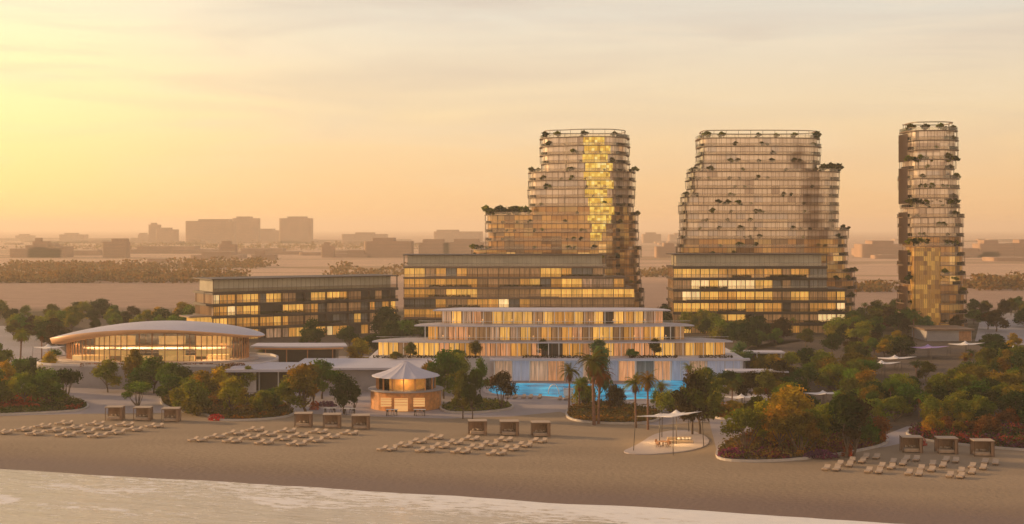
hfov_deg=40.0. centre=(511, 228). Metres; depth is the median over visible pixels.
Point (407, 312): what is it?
window
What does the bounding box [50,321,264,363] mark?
domed pavilion
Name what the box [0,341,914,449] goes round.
paving
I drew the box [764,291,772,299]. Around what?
window
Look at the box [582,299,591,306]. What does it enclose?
window
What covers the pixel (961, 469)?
sun lounger
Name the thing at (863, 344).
broadleaf tree
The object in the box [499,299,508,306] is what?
window
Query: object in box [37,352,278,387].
dome podium
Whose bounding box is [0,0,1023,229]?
sky
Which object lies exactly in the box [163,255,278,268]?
woods
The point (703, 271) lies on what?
window
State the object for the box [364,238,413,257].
city building
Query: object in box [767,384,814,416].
broadleaf tree
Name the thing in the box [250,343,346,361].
canopy building
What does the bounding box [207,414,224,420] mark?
flowering shrub
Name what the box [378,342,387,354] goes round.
window
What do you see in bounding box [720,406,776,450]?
open branching tree
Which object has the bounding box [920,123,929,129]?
terrace shrub
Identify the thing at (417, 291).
window
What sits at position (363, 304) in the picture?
window
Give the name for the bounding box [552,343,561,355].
window
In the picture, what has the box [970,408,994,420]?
bushy tree
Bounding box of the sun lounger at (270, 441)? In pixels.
[263,439,274,443]
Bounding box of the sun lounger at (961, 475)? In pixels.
[956,472,964,478]
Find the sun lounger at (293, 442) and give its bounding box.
[286,440,297,445]
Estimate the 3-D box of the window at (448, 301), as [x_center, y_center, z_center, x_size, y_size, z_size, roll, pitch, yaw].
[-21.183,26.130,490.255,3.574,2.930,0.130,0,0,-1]
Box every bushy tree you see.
[0,343,15,362]
[0,356,32,377]
[0,369,15,401]
[21,356,38,373]
[25,315,42,330]
[28,367,69,402]
[32,308,66,326]
[32,319,58,338]
[39,321,68,344]
[56,310,67,326]
[86,298,112,317]
[122,366,154,393]
[128,313,145,322]
[150,307,171,320]
[165,314,182,320]
[168,375,210,412]
[171,308,189,317]
[185,392,212,415]
[209,364,240,378]
[248,389,273,411]
[265,388,283,407]
[390,351,402,358]
[451,349,466,354]
[567,376,597,403]
[604,383,626,407]
[625,348,639,356]
[650,391,658,404]
[653,389,675,412]
[661,304,667,316]
[674,402,685,420]
[706,317,728,338]
[716,405,728,415]
[720,399,743,414]
[728,320,758,347]
[729,373,746,390]
[734,318,748,324]
[743,313,771,333]
[748,352,773,368]
[753,328,768,346]
[767,360,799,379]
[772,376,810,394]
[794,346,815,366]
[812,362,848,390]
[815,355,847,379]
[822,315,850,335]
[832,389,842,399]
[838,352,878,373]
[842,336,862,348]
[849,306,868,315]
[851,387,883,398]
[857,415,881,442]
[864,380,891,404]
[868,331,882,341]
[871,415,891,441]
[873,306,896,327]
[881,376,901,394]
[887,335,916,356]
[889,382,930,415]
[890,307,922,332]
[920,413,945,432]
[927,406,949,419]
[940,416,952,430]
[950,406,975,421]
[950,420,967,432]
[953,359,980,376]
[953,361,978,378]
[959,365,996,380]
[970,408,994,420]
[971,414,1002,433]
[975,339,1013,362]
[991,333,1005,343]
[994,406,1021,422]
[996,345,1023,367]
[999,383,1023,411]
[1004,365,1022,373]
[1012,309,1023,324]
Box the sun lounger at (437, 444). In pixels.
[430,442,440,446]
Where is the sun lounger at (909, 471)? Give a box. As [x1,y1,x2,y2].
[904,468,912,475]
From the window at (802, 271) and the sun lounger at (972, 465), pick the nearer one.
the sun lounger at (972, 465)
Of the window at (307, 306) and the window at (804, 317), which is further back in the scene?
the window at (804, 317)
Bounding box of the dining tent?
[633,409,703,454]
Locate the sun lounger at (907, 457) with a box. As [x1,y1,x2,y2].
[902,455,910,461]
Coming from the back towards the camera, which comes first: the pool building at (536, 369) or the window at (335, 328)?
the window at (335, 328)
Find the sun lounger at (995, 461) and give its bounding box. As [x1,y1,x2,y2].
[992,459,998,465]
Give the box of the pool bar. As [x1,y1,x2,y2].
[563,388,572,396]
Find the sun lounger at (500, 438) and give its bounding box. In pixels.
[494,436,504,440]
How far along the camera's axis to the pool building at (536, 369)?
313.35 m
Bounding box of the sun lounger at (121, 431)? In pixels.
[114,429,124,434]
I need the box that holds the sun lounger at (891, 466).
[887,463,895,469]
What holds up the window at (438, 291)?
in the hotel block at (432, 282)
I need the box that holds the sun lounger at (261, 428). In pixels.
[254,426,264,431]
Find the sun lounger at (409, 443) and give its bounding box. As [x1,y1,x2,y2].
[402,441,412,447]
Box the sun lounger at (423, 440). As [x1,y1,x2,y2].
[417,438,427,443]
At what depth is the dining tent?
218.59 m
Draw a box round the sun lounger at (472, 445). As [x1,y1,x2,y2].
[465,443,475,448]
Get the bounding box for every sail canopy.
[32,344,65,357]
[723,393,760,403]
[807,390,834,402]
[878,360,901,374]
[880,355,917,373]
[907,344,950,361]
[947,340,980,358]
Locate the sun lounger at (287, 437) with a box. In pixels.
[280,435,291,440]
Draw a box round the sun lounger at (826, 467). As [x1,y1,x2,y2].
[822,464,830,470]
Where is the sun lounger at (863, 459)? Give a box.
[858,457,866,463]
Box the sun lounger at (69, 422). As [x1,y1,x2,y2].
[62,420,73,425]
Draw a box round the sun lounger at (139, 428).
[132,426,142,431]
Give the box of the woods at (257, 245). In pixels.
[0,239,418,250]
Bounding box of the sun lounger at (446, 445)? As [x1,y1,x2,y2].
[439,443,449,448]
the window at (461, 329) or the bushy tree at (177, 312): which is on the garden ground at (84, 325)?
the bushy tree at (177, 312)
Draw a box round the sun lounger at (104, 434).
[96,432,107,436]
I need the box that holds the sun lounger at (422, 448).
[415,446,425,451]
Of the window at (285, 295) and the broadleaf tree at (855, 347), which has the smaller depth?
the broadleaf tree at (855, 347)
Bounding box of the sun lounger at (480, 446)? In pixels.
[474,444,484,449]
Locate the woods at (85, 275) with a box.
[0,265,250,282]
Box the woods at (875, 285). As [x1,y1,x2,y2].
[854,278,900,291]
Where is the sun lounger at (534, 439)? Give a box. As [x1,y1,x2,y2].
[529,437,538,441]
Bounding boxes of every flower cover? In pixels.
[0,392,82,409]
[161,392,288,418]
[570,397,658,421]
[718,428,874,458]
[737,430,886,454]
[909,419,1023,447]
[919,420,1023,445]
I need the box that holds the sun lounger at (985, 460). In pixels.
[981,458,988,463]
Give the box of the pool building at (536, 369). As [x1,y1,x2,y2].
[490,358,749,381]
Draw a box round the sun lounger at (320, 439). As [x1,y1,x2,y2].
[313,437,323,442]
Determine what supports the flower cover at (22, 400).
on the garden bed at (39, 409)
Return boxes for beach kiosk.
[368,361,443,411]
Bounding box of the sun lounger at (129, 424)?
[123,422,134,426]
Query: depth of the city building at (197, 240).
2888.49 m
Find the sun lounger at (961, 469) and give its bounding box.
[958,467,964,472]
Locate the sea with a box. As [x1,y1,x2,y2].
[0,469,892,523]
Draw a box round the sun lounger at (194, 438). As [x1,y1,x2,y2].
[188,436,198,441]
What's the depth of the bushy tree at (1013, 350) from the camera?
334.01 m
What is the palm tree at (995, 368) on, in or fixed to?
on the garden ground at (943, 360)
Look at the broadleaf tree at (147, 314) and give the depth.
489.81 m
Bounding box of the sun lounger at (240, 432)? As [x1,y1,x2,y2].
[233,430,244,435]
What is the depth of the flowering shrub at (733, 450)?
207.33 m
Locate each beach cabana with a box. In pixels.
[105,405,124,420]
[133,406,152,420]
[161,407,180,421]
[294,412,312,427]
[323,413,340,428]
[351,413,369,429]
[468,419,486,434]
[500,419,518,435]
[531,420,550,436]
[899,435,922,452]
[934,436,958,453]
[969,438,994,456]
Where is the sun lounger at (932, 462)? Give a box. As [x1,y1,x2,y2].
[929,460,935,466]
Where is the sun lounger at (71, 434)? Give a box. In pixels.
[64,431,75,436]
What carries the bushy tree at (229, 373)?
on the paving
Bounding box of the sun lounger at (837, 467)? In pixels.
[832,464,840,471]
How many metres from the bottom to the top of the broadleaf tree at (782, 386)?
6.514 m
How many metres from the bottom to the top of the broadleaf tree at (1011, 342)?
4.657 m
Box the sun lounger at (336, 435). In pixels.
[329,433,339,437]
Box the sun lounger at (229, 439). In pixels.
[222,437,233,442]
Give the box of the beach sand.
[0,412,1023,523]
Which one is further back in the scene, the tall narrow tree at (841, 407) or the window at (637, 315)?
the window at (637, 315)
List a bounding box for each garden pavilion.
[725,369,788,386]
[735,350,785,368]
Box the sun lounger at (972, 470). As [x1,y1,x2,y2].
[968,468,975,474]
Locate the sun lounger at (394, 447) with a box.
[386,445,397,451]
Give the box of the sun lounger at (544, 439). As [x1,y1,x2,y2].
[537,437,547,442]
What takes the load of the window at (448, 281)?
in the hotel block at (432, 282)
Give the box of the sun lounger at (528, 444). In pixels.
[522,441,532,447]
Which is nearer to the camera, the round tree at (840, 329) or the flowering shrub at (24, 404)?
the flowering shrub at (24, 404)
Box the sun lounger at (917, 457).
[913,455,919,460]
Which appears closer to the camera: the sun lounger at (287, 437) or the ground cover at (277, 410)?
the sun lounger at (287, 437)
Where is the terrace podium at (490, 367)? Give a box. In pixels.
[369,348,743,379]
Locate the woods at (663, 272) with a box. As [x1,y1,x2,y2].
[637,265,667,276]
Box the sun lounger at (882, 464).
[878,462,885,468]
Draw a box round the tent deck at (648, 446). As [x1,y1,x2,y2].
[624,430,708,454]
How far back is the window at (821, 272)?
457.13 m
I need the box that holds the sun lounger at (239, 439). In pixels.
[231,437,242,443]
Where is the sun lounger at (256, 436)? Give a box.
[249,434,260,439]
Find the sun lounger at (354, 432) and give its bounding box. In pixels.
[348,430,358,435]
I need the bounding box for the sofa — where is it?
[667,436,692,442]
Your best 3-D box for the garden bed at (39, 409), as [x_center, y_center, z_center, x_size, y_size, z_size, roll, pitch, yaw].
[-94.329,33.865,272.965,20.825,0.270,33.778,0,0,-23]
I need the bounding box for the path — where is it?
[0,326,39,355]
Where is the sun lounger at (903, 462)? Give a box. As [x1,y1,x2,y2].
[899,459,906,465]
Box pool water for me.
[489,380,686,400]
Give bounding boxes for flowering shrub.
[12,402,39,406]
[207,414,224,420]
[309,400,319,409]
[319,401,335,406]
[717,447,744,457]
[803,448,838,458]
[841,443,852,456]
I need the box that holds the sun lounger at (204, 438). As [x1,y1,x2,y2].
[196,436,207,441]
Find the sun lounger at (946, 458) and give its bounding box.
[942,456,949,462]
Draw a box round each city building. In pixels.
[0,238,58,239]
[0,239,22,240]
[4,243,23,244]
[10,245,63,257]
[15,234,35,239]
[21,240,79,241]
[26,243,73,257]
[32,238,50,257]
[51,241,75,242]
[59,233,87,240]
[73,240,106,242]
[74,250,102,254]
[88,238,110,239]
[97,246,218,253]
[103,238,129,257]
[129,238,147,240]
[129,241,147,242]
[138,233,147,237]
[141,241,183,244]
[147,258,171,262]
[148,223,160,242]
[156,228,178,240]
[177,243,232,244]
[185,219,235,243]
[186,239,210,244]
[190,251,246,258]
[219,241,237,253]
[232,216,259,240]
[236,241,275,242]
[238,248,302,254]
[251,251,277,259]
[260,229,278,240]
[276,241,296,242]
[279,216,312,242]
[293,241,325,242]
[299,250,346,254]
[321,242,334,257]
[335,250,370,257]
[342,232,387,240]
[342,241,363,244]
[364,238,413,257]
[396,239,411,240]
[419,239,448,253]
[434,230,482,241]
[441,239,484,253]
[642,232,660,242]
[654,243,677,257]
[657,241,679,244]
[668,233,680,239]
[854,240,904,257]
[870,255,897,258]
[960,248,999,257]
[961,240,977,241]
[972,240,1013,256]
[982,257,1023,260]
[985,239,1023,239]
[998,240,1012,241]
[1009,240,1023,256]
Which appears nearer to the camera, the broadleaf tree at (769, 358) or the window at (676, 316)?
the broadleaf tree at (769, 358)
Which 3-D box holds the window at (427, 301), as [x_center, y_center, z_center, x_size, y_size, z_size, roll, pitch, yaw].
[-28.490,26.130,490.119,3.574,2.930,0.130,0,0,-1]
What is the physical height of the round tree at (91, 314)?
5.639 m
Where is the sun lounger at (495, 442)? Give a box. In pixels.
[488,440,498,446]
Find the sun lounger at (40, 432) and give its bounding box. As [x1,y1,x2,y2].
[33,430,44,435]
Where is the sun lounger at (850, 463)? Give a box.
[846,461,853,467]
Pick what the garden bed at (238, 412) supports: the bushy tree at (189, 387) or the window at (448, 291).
the bushy tree at (189, 387)
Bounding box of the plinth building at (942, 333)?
[908,325,974,340]
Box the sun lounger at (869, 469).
[864,466,872,473]
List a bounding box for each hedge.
[80,363,244,366]
[373,354,479,357]
[522,354,586,357]
[629,354,677,357]
[699,354,732,357]
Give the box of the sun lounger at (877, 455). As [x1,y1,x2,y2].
[872,453,879,459]
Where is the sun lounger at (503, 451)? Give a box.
[496,449,506,454]
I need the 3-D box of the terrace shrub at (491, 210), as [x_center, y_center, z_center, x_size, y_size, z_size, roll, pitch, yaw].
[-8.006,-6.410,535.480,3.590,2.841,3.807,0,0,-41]
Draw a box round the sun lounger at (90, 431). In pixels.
[83,428,94,433]
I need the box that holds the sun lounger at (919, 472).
[915,469,922,476]
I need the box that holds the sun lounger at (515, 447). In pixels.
[509,445,519,451]
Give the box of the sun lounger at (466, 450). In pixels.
[460,448,470,453]
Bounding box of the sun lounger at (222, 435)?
[215,433,226,438]
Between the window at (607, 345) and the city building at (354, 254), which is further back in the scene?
the city building at (354, 254)
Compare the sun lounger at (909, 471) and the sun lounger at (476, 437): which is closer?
the sun lounger at (909, 471)
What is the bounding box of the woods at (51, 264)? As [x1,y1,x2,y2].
[0,258,176,272]
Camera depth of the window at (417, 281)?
490.07 m
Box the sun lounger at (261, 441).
[254,439,265,444]
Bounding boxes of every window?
[214,295,218,303]
[214,307,218,315]
[219,295,226,303]
[219,306,226,315]
[219,318,226,323]
[227,294,234,302]
[227,306,234,314]
[227,318,234,325]
[237,294,242,302]
[237,306,242,313]
[237,318,242,326]
[243,294,250,301]
[243,306,250,313]
[243,317,250,326]
[251,294,257,301]
[251,305,257,313]
[251,317,257,325]
[260,294,265,301]
[260,305,265,313]
[260,317,265,325]
[260,329,265,337]
[266,293,272,301]
[266,305,272,313]
[266,317,272,325]
[266,329,272,337]
[274,293,280,301]
[274,305,280,311]
[274,316,280,324]
[274,328,280,336]
[283,293,287,301]
[283,304,287,312]
[283,316,287,324]
[283,328,287,336]
[289,293,295,301]
[289,304,295,311]
[289,316,295,324]
[289,328,295,336]
[296,293,302,300]
[296,304,302,311]
[296,315,302,324]
[296,327,302,335]
[305,292,310,300]
[305,304,310,311]
[305,315,310,322]
[311,292,317,299]
[311,304,317,311]
[318,292,324,299]
[318,303,324,311]
[318,315,324,321]
[327,292,331,299]
[327,303,331,311]
[327,314,331,320]
[327,326,331,334]
[333,292,339,299]
[333,303,339,310]
[333,314,339,320]
[333,326,339,334]
[340,291,346,298]
[340,303,346,310]
[340,314,346,322]
[349,291,353,299]
[349,302,353,310]
[349,314,353,321]
[354,291,360,299]
[354,302,360,309]
[354,313,360,321]
[354,325,360,333]
[361,291,367,298]
[361,302,367,309]
[361,313,367,321]
[361,325,367,332]
[370,291,374,298]
[370,302,374,309]
[370,313,374,321]
[375,290,381,298]
[375,302,381,309]
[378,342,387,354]
[382,290,388,298]
[382,301,388,306]
[388,343,397,354]
[391,290,395,297]
[391,301,395,308]
[398,343,407,354]
[404,268,413,276]
[404,279,413,286]
[404,289,413,296]
[404,299,413,306]
[404,309,413,316]
[415,268,424,276]
[415,279,424,286]
[415,289,424,296]
[415,299,424,306]
[415,309,424,316]
[419,343,428,354]
[425,268,434,276]
[425,279,434,286]
[425,289,434,296]
[425,299,434,306]
[425,309,434,316]
[425,319,434,322]
[428,326,437,338]
[429,343,438,354]
[436,268,445,275]
[436,279,445,286]
[436,289,445,296]
[436,299,445,306]
[436,311,441,316]
[438,327,447,338]
[439,343,448,353]
[442,311,450,322]
[446,268,455,275]
[446,279,455,285]
[446,289,455,296]
[446,299,455,306]
[448,327,457,339]
[449,343,458,351]
[452,311,460,322]
[457,268,466,275]
[457,279,466,286]
[457,289,466,296]
[457,299,466,306]
[459,327,468,339]
[459,343,469,355]
[462,311,471,322]
[467,268,476,276]
[467,279,476,286]
[467,289,476,296]
[467,299,476,306]
[469,327,478,339]
[472,312,481,322]
[478,268,487,276]
[478,279,487,286]
[478,289,487,296]
[478,299,487,306]
[479,327,488,339]
[480,343,489,355]
[482,312,491,322]
[488,268,497,276]
[488,279,497,286]
[488,289,497,296]
[488,299,497,306]
[489,327,499,339]
[490,343,499,355]
[492,312,501,323]
[495,361,511,380]
[499,268,508,276]
[499,279,508,286]
[499,289,508,296]
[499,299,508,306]
[500,327,509,339]
[501,343,510,355]
[502,312,511,323]
[509,268,518,276]
[509,279,518,284]
[509,289,518,296]
[509,299,518,306]
[510,327,519,339]
[511,343,520,355]
[512,312,521,323]
[512,361,528,380]
[519,268,529,276]
[519,279,529,286]
[519,289,529,296]
[519,299,529,306]
[520,327,530,339]
[521,343,530,355]
[522,312,531,323]
[530,268,539,276]
[530,279,539,285]
[530,289,539,296]
[530,299,539,306]
[530,361,547,380]
[531,327,540,339]
[531,343,541,355]
[532,312,542,323]
[540,268,550,276]
[540,279,550,286]
[540,289,550,296]
[540,299,550,306]
[541,327,550,339]
[542,343,551,355]
[543,312,552,323]
[548,361,563,380]
[551,268,560,276]
[551,279,560,286]
[551,289,560,296]
[551,299,560,306]
[551,327,561,339]
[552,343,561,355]
[553,312,562,323]
[562,268,571,274]
[562,279,571,286]
[562,289,571,296]
[562,299,571,306]
[562,327,571,339]
[562,343,572,355]
[563,312,572,323]
[565,361,582,380]
[572,268,581,275]
[572,279,581,286]
[572,289,581,296]
[572,299,581,306]
[572,327,581,339]
[573,312,582,323]
[573,343,582,355]
[582,268,591,274]
[582,279,591,286]
[582,289,591,296]
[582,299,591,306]
[582,327,592,339]
[583,312,592,323]
[583,343,592,355]
[583,361,595,380]
[593,268,602,275]
[593,279,602,286]
[593,289,602,296]
[593,299,602,306]
[593,312,602,323]
[593,327,602,339]
[603,279,612,286]
[603,289,612,296]
[603,299,612,306]
[603,312,612,323]
[603,327,612,339]
[604,343,613,355]
[606,361,617,380]
[613,312,622,322]
[613,327,622,339]
[614,279,623,286]
[614,289,623,296]
[614,299,623,306]
[614,343,623,355]
[619,361,634,380]
[623,312,632,322]
[624,289,633,296]
[624,299,633,306]
[624,327,633,339]
[624,343,633,355]
[633,311,642,322]
[634,327,642,339]
[634,343,643,355]
[636,361,653,380]
[643,311,652,322]
[644,327,653,339]
[644,343,653,355]
[653,311,662,322]
[654,327,663,339]
[654,361,671,379]
[655,343,664,354]
[664,327,673,338]
[665,343,673,354]
[672,361,688,379]
[674,269,681,276]
[674,280,681,288]
[674,292,681,299]
[674,303,681,311]
[674,314,681,322]
[674,326,683,338]
[675,343,684,354]
[682,269,690,276]
[682,280,690,288]
[682,292,690,299]
[682,303,690,311]
[685,343,694,354]
[689,361,706,373]
[691,269,699,276]
[691,280,699,288]
[691,292,699,299]
[691,303,699,311]
[691,326,699,332]
[695,343,704,354]
[701,269,708,276]
[701,280,708,286]
[701,292,708,299]
[701,303,708,309]
[705,343,714,354]
[707,361,723,375]
[709,269,717,276]
[709,280,717,286]
[709,292,717,299]
[709,303,717,310]
[715,342,724,354]
[718,269,726,276]
[718,280,726,287]
[718,292,726,299]
[718,303,726,310]
[725,361,742,368]
[728,269,735,276]
[728,280,735,288]
[728,291,735,299]
[728,303,735,310]
[728,314,735,320]
[737,269,744,274]
[737,280,744,288]
[737,291,744,299]
[737,303,744,310]
[737,314,744,320]
[746,269,753,276]
[746,280,753,288]
[746,291,753,299]
[746,303,753,311]
[756,269,762,276]
[756,280,762,288]
[756,291,762,299]
[756,303,762,311]
[764,269,772,276]
[764,280,772,287]
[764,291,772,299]
[764,303,772,311]
[764,314,772,322]
[773,269,781,274]
[773,280,781,287]
[773,291,781,299]
[773,303,781,311]
[773,314,781,322]
[783,269,790,276]
[783,280,790,287]
[783,291,790,299]
[783,303,790,311]
[783,314,790,322]
[791,269,799,274]
[791,280,799,287]
[791,291,799,299]
[791,303,799,311]
[791,314,799,322]
[791,326,799,332]
[800,269,807,276]
[800,280,807,287]
[800,291,807,299]
[800,303,807,311]
[800,314,807,321]
[810,269,817,276]
[810,280,817,287]
[810,291,817,299]
[810,303,817,311]
[810,314,817,321]
[810,326,817,332]
[818,269,826,276]
[818,280,826,287]
[818,291,826,299]
[818,303,826,310]
[818,314,826,321]
[818,326,825,332]
[827,291,835,299]
[827,303,835,310]
[827,314,835,321]
[837,291,844,299]
[837,303,844,310]
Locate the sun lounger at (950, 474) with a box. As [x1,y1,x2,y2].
[946,471,953,477]
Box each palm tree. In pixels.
[10,327,31,357]
[34,329,47,359]
[558,362,579,410]
[573,381,586,404]
[574,347,611,424]
[587,364,616,423]
[622,372,644,427]
[634,369,660,429]
[654,379,669,410]
[682,362,695,386]
[726,379,739,399]
[845,357,858,366]
[864,320,876,331]
[909,358,925,376]
[958,352,973,363]
[964,349,974,362]
[987,363,1001,372]
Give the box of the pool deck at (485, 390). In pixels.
[483,381,687,401]
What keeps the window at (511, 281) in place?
in the hotel block at (432, 282)
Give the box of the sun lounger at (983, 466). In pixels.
[979,463,986,470]
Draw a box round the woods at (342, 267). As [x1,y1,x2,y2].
[322,260,407,276]
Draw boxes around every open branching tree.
[48,368,83,400]
[121,381,152,405]
[484,370,519,407]
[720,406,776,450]
[766,409,831,453]
[772,371,788,379]
[789,367,818,387]
[793,395,820,410]
[856,359,885,371]
[862,398,895,419]
[880,381,916,392]
[880,395,913,421]
[965,387,1002,410]
[967,376,1001,401]
[980,372,1023,389]
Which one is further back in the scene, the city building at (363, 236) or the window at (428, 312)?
the city building at (363, 236)
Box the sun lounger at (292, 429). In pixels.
[286,427,296,432]
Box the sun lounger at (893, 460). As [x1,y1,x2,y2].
[889,458,896,463]
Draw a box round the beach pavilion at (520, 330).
[372,307,732,356]
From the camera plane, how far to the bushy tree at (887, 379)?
269.31 m
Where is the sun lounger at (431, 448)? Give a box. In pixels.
[424,446,434,452]
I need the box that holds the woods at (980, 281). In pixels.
[961,270,1023,290]
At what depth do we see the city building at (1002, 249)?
1625.00 m
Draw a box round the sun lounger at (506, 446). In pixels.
[500,444,510,449]
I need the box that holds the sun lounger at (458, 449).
[450,447,461,453]
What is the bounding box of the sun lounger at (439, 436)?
[433,434,443,439]
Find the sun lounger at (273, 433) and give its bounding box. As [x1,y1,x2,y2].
[266,431,277,436]
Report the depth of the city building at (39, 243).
1625.00 m
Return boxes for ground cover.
[0,394,86,412]
[161,391,293,418]
[442,397,511,410]
[567,397,660,421]
[718,429,885,459]
[909,419,1023,447]
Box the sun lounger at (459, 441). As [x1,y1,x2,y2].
[453,439,463,444]
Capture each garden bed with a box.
[0,397,86,412]
[162,395,293,418]
[443,400,511,410]
[568,405,658,421]
[721,433,885,459]
[909,429,1020,447]
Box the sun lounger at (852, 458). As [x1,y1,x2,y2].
[848,456,855,462]
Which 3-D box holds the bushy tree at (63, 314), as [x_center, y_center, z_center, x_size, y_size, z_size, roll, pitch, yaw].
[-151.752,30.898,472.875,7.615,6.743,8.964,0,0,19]
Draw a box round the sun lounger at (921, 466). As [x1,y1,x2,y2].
[917,464,924,469]
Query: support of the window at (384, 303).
in the hotel block at (277, 306)
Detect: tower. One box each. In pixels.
[471,129,644,307]
[675,130,856,316]
[896,121,967,326]
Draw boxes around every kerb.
[0,397,88,414]
[160,394,295,420]
[439,401,513,413]
[565,409,661,424]
[716,436,888,461]
[906,430,1023,450]
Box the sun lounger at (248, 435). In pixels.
[240,433,251,439]
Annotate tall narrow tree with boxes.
[286,362,320,411]
[312,363,324,400]
[349,385,361,413]
[827,393,864,457]
[841,396,874,456]
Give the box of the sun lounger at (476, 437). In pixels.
[469,435,479,441]
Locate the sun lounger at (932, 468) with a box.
[927,465,935,472]
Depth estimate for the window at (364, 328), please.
454.57 m
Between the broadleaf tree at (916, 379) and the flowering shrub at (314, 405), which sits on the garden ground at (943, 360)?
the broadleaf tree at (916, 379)
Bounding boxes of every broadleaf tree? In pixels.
[0,299,9,318]
[0,308,18,318]
[0,359,16,381]
[2,372,37,401]
[4,313,17,325]
[5,320,20,338]
[9,313,27,320]
[10,316,31,332]
[19,305,32,316]
[19,324,37,339]
[29,367,45,377]
[42,303,61,314]
[42,349,62,358]
[48,318,63,322]
[65,305,86,326]
[77,300,93,321]
[90,357,122,391]
[107,305,120,313]
[127,305,140,314]
[137,356,164,393]
[141,309,152,320]
[154,361,181,389]
[154,373,183,399]
[171,364,192,390]
[172,301,188,312]
[180,313,187,320]
[189,370,220,395]
[205,366,230,400]
[273,375,310,411]
[298,317,326,342]
[309,358,343,398]
[335,326,359,346]
[359,333,381,352]
[369,304,402,334]
[378,320,408,338]
[396,319,423,337]
[413,318,427,337]
[427,347,461,398]
[445,351,471,382]
[451,369,477,418]
[459,368,482,418]
[470,356,489,393]
[586,345,612,393]
[670,369,711,433]
[675,365,720,433]
[676,311,698,334]
[693,309,714,332]
[697,318,713,337]
[700,311,719,337]
[703,367,717,382]
[711,377,728,394]
[712,370,740,394]
[723,323,739,342]
[730,341,754,363]
[735,370,764,395]
[740,395,765,411]
[746,398,779,443]
[751,368,782,399]
[761,400,797,446]
[762,353,786,368]
[766,328,783,347]
[767,381,797,399]
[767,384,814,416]
[771,382,801,393]
[779,351,800,368]
[793,407,835,447]
[795,328,815,346]
[797,361,817,384]
[813,402,834,441]
[819,333,843,353]
[834,376,867,397]
[839,316,864,327]
[839,367,860,384]
[842,321,875,340]
[842,341,870,356]
[844,310,865,318]
[844,341,872,356]
[844,390,857,398]
[848,321,859,329]
[848,361,870,372]
[854,368,879,384]
[862,335,870,347]
[863,390,879,418]
[865,299,885,311]
[866,337,877,354]
[868,316,886,330]
[875,338,893,356]
[877,335,894,343]
[884,312,906,331]
[888,373,919,386]
[891,329,901,337]
[907,376,923,391]
[915,360,936,380]
[922,374,952,392]
[940,389,973,412]
[940,395,970,418]
[944,368,955,377]
[946,372,979,392]
[964,309,983,324]
[967,394,999,415]
[973,347,996,364]
[974,311,995,328]
[976,333,996,347]
[978,303,990,312]
[979,300,993,307]
[980,309,1010,331]
[988,357,1004,374]
[993,390,1023,418]
[1004,340,1017,346]
[1005,349,1023,368]
[1005,369,1023,387]
[1007,333,1022,344]
[1017,302,1023,310]
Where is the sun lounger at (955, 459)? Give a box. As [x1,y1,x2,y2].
[952,457,958,463]
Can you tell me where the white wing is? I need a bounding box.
[225,358,450,391]
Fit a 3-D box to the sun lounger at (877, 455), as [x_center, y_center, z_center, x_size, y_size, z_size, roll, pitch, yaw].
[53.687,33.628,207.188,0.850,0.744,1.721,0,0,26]
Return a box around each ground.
[0,230,1023,346]
[0,320,799,355]
[747,335,1011,433]
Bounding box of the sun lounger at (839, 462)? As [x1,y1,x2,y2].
[836,460,843,464]
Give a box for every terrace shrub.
[481,205,489,214]
[486,208,494,214]
[495,205,506,213]
[507,206,512,214]
[511,206,519,211]
[515,206,524,214]
[523,205,531,214]
[542,131,548,136]
[701,131,711,137]
[706,165,714,170]
[717,131,725,136]
[811,130,821,137]
[823,162,837,170]
[904,155,912,161]
[904,198,913,203]
[904,274,912,281]
[905,123,916,129]
[911,238,918,244]
[916,154,923,161]
[917,237,925,244]
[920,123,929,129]
[936,123,945,129]
[951,210,959,216]
[953,198,960,203]
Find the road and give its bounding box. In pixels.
[975,313,1023,344]
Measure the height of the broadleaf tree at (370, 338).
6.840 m
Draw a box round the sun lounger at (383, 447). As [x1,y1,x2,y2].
[377,445,387,450]
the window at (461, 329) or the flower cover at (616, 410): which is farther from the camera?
the window at (461, 329)
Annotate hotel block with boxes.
[179,274,398,337]
[403,254,634,322]
[666,253,846,332]
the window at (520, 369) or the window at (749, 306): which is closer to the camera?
the window at (520, 369)
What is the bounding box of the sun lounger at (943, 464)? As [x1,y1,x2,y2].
[939,461,946,467]
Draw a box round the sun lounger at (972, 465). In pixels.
[968,462,975,468]
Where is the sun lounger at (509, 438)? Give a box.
[503,436,512,442]
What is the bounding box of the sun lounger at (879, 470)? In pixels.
[875,467,882,474]
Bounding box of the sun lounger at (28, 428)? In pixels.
[21,426,32,431]
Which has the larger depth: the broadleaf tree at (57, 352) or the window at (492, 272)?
the window at (492, 272)
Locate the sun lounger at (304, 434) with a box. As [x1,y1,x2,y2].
[298,432,308,437]
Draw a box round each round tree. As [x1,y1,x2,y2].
[38,351,57,366]
[63,311,81,330]
[86,309,99,320]
[89,317,101,327]
[103,308,120,323]
[106,312,122,324]
[120,310,133,322]
[120,347,143,377]
[153,314,165,320]
[179,303,194,314]
[216,375,247,410]
[239,365,256,386]
[329,372,359,413]
[344,337,371,357]
[404,342,417,357]
[421,359,438,372]
[468,340,482,357]
[536,339,550,353]
[588,338,611,353]
[648,338,661,353]
[663,307,672,322]
[706,387,728,404]
[770,317,792,338]
[808,349,834,370]
[835,323,849,340]
[858,383,884,399]
[869,321,884,336]
[888,300,895,310]
[900,317,912,334]
[918,315,936,325]
[919,394,942,419]
[928,384,949,405]
[949,315,963,325]
[958,379,993,404]
[967,298,980,310]
[991,381,1009,406]
[997,298,1011,315]
[997,349,1016,371]
[1007,298,1018,312]
[1012,296,1023,310]
[1018,366,1023,374]
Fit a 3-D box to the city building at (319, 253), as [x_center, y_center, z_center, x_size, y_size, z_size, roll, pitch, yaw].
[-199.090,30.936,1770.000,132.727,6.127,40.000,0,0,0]
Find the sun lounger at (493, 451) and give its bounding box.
[486,449,496,455]
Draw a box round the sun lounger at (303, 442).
[295,440,306,445]

